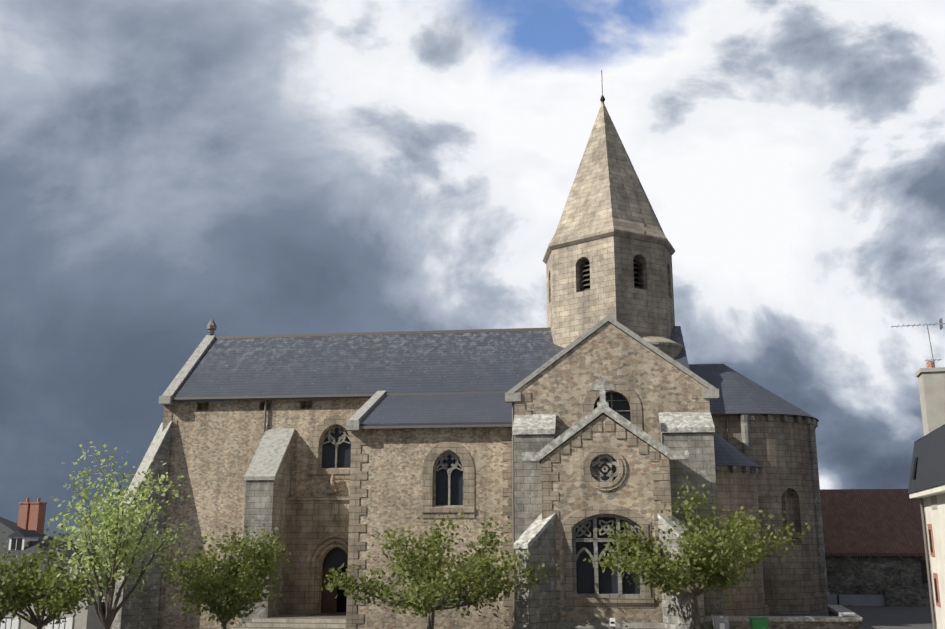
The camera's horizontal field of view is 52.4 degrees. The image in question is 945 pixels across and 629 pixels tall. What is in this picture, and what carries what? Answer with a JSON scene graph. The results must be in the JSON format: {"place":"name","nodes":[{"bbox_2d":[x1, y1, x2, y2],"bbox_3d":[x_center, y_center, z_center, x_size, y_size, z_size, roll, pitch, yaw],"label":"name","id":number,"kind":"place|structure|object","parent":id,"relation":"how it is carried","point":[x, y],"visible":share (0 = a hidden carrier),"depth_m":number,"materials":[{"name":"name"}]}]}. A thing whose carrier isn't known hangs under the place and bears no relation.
{"place":"outdoors","nodes":[
{"label":"outdoors","id":0,"kind":"place"},
{"bbox_2d":[0,0,944,537],"label":"sky","id":1,"kind":"structure","parent":0,"point":[169,168],"materials":[{"name":"grey"}]},
{"bbox_2d":[57,538,936,628],"bbox_3d":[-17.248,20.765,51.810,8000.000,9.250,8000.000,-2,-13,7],"label":"ground","id":2,"kind":"structure","parent":0,"point":[880,617],"depth_m":49.09,"materials":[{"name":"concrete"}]},
{"bbox_2d":[0,530,58,620],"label":"tree","id":3,"kind":"object","parent":2,"relation":"on","point":[16,575],"depth_m":42.40,"materials":[{"name":"green plant"}]},
{"bbox_2d":[0,498,110,628],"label":"house","id":4,"kind":"structure","parent":2,"relation":"on","point":[28,526],"depth_m":77.46,"materials":[{"name":"grey paint"}]},
{"bbox_2d":[0,525,126,628],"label":"tree","id":5,"kind":"object","parent":2,"relation":"on","point":[53,602],"depth_m":41.26,"materials":[{"name":"green plant"}]},
{"bbox_2d":[43,441,190,628],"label":"tree","id":6,"kind":"object","parent":2,"relation":"on","point":[111,521],"depth_m":37.19,"materials":[{"name":"green plant"}]},
{"bbox_2d":[146,519,293,628],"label":"tree","id":7,"kind":"object","parent":2,"relation":"on","point":[240,576],"depth_m":40.28,"materials":[{"name":"green plant"}]},
{"bbox_2d":[157,398,369,628],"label":"nave walls","id":8,"kind":"structure","parent":2,"relation":"on","point":[215,445],"depth_m":54.08,"materials":[{"name":"beige stone"}]},
{"bbox_2d":[283,500,348,614],"bbox_3d":[-7.708,13.881,51.879,4.900,7.700,0.570,-2,-13,7],"label":"bay door","id":9,"kind":"structure","parent":8,"relation":"attached to","point":[307,521],"depth_m":52.08,"materials":[{"name":"beige stone"}]},
{"bbox_2d":[321,567,337,612],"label":"door leaves","id":10,"kind":"object","parent":8,"relation":"attached to","point":[328,602],"visible":0.47,"depth_m":52.10,"materials":[{"name":"brown wood"}]},
{"bbox_2d":[323,547,347,566],"bbox_3d":[-7.340,13.264,52.547,1.750,1.100,0.023,-2,-13,7],"label":"tympanum","id":11,"kind":"object","parent":8,"relation":"attached to","point":[336,557],"depth_m":52.53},
{"bbox_2d":[337,567,347,611],"bbox_3d":[-7.236,14.551,53.101,1.850,3.660,0.050,-2,-13,7],"label":"door","id":12,"kind":"structure","parent":8,"relation":"attached to","point":[341,602],"depth_m":52.82,"materials":[{"name":"brown wood"}]},
{"bbox_2d":[122,315,718,548],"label":"copings","id":13,"kind":"object","parent":8,"relation":"on","point":[268,457],"visible":0.83,"depth_m":45.38,"materials":[{"name":"stone"}]},
{"bbox_2d":[207,319,216,334],"bbox_3d":[-16.857,0.794,62.029,0.628,1.050,0.628,-7,-15,29],"label":"finial","id":14,"kind":"object","parent":13,"relation":"on","point":[211,326],"visible":0.96,"depth_m":61.84,"materials":[{"name":"grey stone"}]},
{"bbox_2d":[591,376,613,406],"bbox_3d":[5.837,3.482,43.113,1.000,1.450,0.400,-2,-13,7],"label":"stone cross","id":15,"kind":"object","parent":13,"relation":"on","point":[601,387],"visible":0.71,"depth_m":43.02,"materials":[{"name":"stone"}]},
{"bbox_2d":[172,326,818,467],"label":"roofs","id":16,"kind":"structure","parent":8,"relation":"on","point":[425,363],"depth_m":55.87,"materials":[{"name":"stone"}]},
{"bbox_2d":[546,236,674,347],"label":"tower","id":17,"kind":"structure","parent":8,"relation":"on","point":[574,313],"depth_m":56.60,"materials":[{"name":"beige stone"}]},
{"bbox_2d":[543,103,674,263],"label":"spire","id":18,"kind":"structure","parent":17,"relation":"on","point":[607,197],"depth_m":58.78,"materials":[{"name":"beige stone"}]},
{"bbox_2d":[600,70,604,102],"bbox_3d":[8.561,-14.988,63.337,0.340,2.500,0.340,-2,-13,7],"label":"lightning rod","id":19,"kind":"object","parent":18,"relation":"on","point":[602,99],"visible":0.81,"depth_m":63.10,"materials":[{"name":"grey metal"}]},
{"bbox_2d":[579,259,643,291],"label":"louvers","id":20,"kind":"object","parent":17,"relation":"attached to","point":[586,274],"visible":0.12,"depth_m":57.30,"materials":[{"name":"black wood"}]},
{"bbox_2d":[641,336,683,358],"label":"stair turret roof","id":21,"kind":"structure","parent":17,"relation":"attached to","point":[670,348],"depth_m":54.73,"materials":[{"name":"grey stone"}]},
{"bbox_2d":[233,614,345,628],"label":"steps","id":22,"kind":"structure","parent":2,"relation":"on","point":[307,621],"depth_m":48.38,"materials":[{"name":"stone"}]},
{"bbox_2d":[110,427,723,628],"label":"buttresses","id":23,"kind":"structure","parent":2,"relation":"on","point":[266,502],"depth_m":43.61,"materials":[{"name":"grey stone"}]},
{"bbox_2d":[347,427,512,628],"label":"chapel walls","id":24,"kind":"structure","parent":2,"relation":"on","point":[393,468],"depth_m":46.29,"materials":[{"name":"beige stone"}]},
{"bbox_2d":[157,380,709,628],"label":"trim","id":25,"kind":"structure","parent":2,"relation":"on","point":[354,474],"depth_m":45.51,"materials":[{"name":"grey stone"}]},
{"bbox_2d":[317,509,557,628],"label":"tree","id":26,"kind":"object","parent":2,"relation":"on","point":[424,577],"depth_m":39.51,"materials":[{"name":"green plant"}]},
{"bbox_2d":[172,327,728,624],"bbox_3d":[-1.850,8.267,52.030,31.300,17.710,12.540,-2,-13,7],"label":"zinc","id":27,"kind":"object","parent":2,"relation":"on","point":[359,395],"visible":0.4,"depth_m":54.16,"materials":[{"name":"grey metal"}]},
{"bbox_2d":[542,415,669,621],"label":"porch walls","id":28,"kind":"structure","parent":2,"relation":"on","point":[633,490],"depth_m":41.97,"materials":[{"name":"beige stone"}]},
{"bbox_2d":[322,428,639,593],"bbox_3d":[-0.967,9.110,47.406,19.664,8.700,2.186,-10,-16,38],"label":"window glass","id":29,"kind":"object","parent":28,"relation":"on","point":[608,582],"visible":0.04,"depth_m":42.08,"materials":[{"name":"black glass"}]},
{"bbox_2d":[319,392,643,597],"bbox_3d":[-0.744,8.871,47.587,19.766,9.255,3.689,-8,-15,31],"label":"window tracery","id":30,"kind":"object","parent":28,"relation":"on","point":[604,468],"visible":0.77,"depth_m":41.98,"materials":[{"name":"grey stone"}]},
{"bbox_2d":[516,322,706,442],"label":"transept walls","id":31,"kind":"structure","parent":2,"relation":"on","point":[560,388],"depth_m":45.60,"materials":[{"name":"beige stone"}]},
{"bbox_2d":[610,618,614,628],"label":"sign post","id":32,"kind":"object","parent":2,"relation":"on","point":[612,622],"visible":1,"depth_m":38.52,"materials":[{"name":"silver metal"}]},
{"bbox_2d":[583,475,810,628],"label":"tree","id":33,"kind":"object","parent":2,"relation":"on","point":[720,537],"depth_m":37.66,"materials":[{"name":"green plant"}]},
{"bbox_2d":[711,615,729,628],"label":"grey bin","id":34,"kind":"object","parent":2,"relation":"on","point":[720,621],"visible":1,"depth_m":38.48,"materials":[{"name":"grey plastic"}]},
{"bbox_2d":[715,465,768,615],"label":"apse side wall","id":35,"kind":"structure","parent":2,"relation":"on","point":[736,491],"depth_m":44.74,"materials":[{"name":"beige stone"}]},
{"bbox_2d":[749,617,768,628],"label":"green bin","id":36,"kind":"object","parent":2,"relation":"on","point":[758,622],"visible":1,"depth_m":37.73,"materials":[{"name":"green plastic"}]},
{"bbox_2d":[711,414,827,613],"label":"apse","id":37,"kind":"structure","parent":2,"relation":"on","point":[780,449],"depth_m":51.61,"materials":[{"name":"beige stone"}]},
{"bbox_2d":[715,414,817,475],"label":"corbels","id":38,"kind":"object","parent":37,"relation":"attached to","point":[757,471],"visible":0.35,"depth_m":51.79,"materials":[{"name":"grey stone"}]},
{"bbox_2d":[738,414,829,594],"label":"apse columns","id":39,"kind":"structure","parent":37,"relation":"attached to","point":[744,419],"depth_m":52.34,"materials":[{"name":"grey stone"}]},
{"bbox_2d":[705,605,861,628],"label":"wall","id":40,"kind":"structure","parent":2,"relation":"on","point":[840,617],"depth_m":40.44,"materials":[{"name":"stone"}]},
{"bbox_2d":[820,489,933,606],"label":"barn","id":41,"kind":"structure","parent":2,"relation":"on","point":[874,547],"depth_m":57.36,"materials":[{"name":"tile"},{"name":"stone"}]},
{"bbox_2d":[908,361,944,628],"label":"house","id":42,"kind":"structure","parent":2,"relation":"on","point":[927,479],"depth_m":37.36,"materials":[{"name":"paint"}]},
{"bbox_2d":[891,318,944,360],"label":"aerial","id":43,"kind":"object","parent":42,"relation":"attached to","point":[941,323],"visible":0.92,"depth_m":38.47,"materials":[{"name":"silver metal"}]},
{"bbox_2d":[512,621,708,628],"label":"porch plinth","id":44,"kind":"structure","parent":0,"point":[591,625],"depth_m":40.51,"materials":[{"name":"grey stone"}]},
{"bbox_2d":[594,393,630,421],"bbox_3d":[11.737,7.827,48.526,13.691,6.800,1.172,9,-16,-34],"label":"dark glass","id":45,"kind":"object","parent":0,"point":[620,405],"visible":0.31,"depth_m":45.69,"materials":[{"name":"black glass"}]}
]}

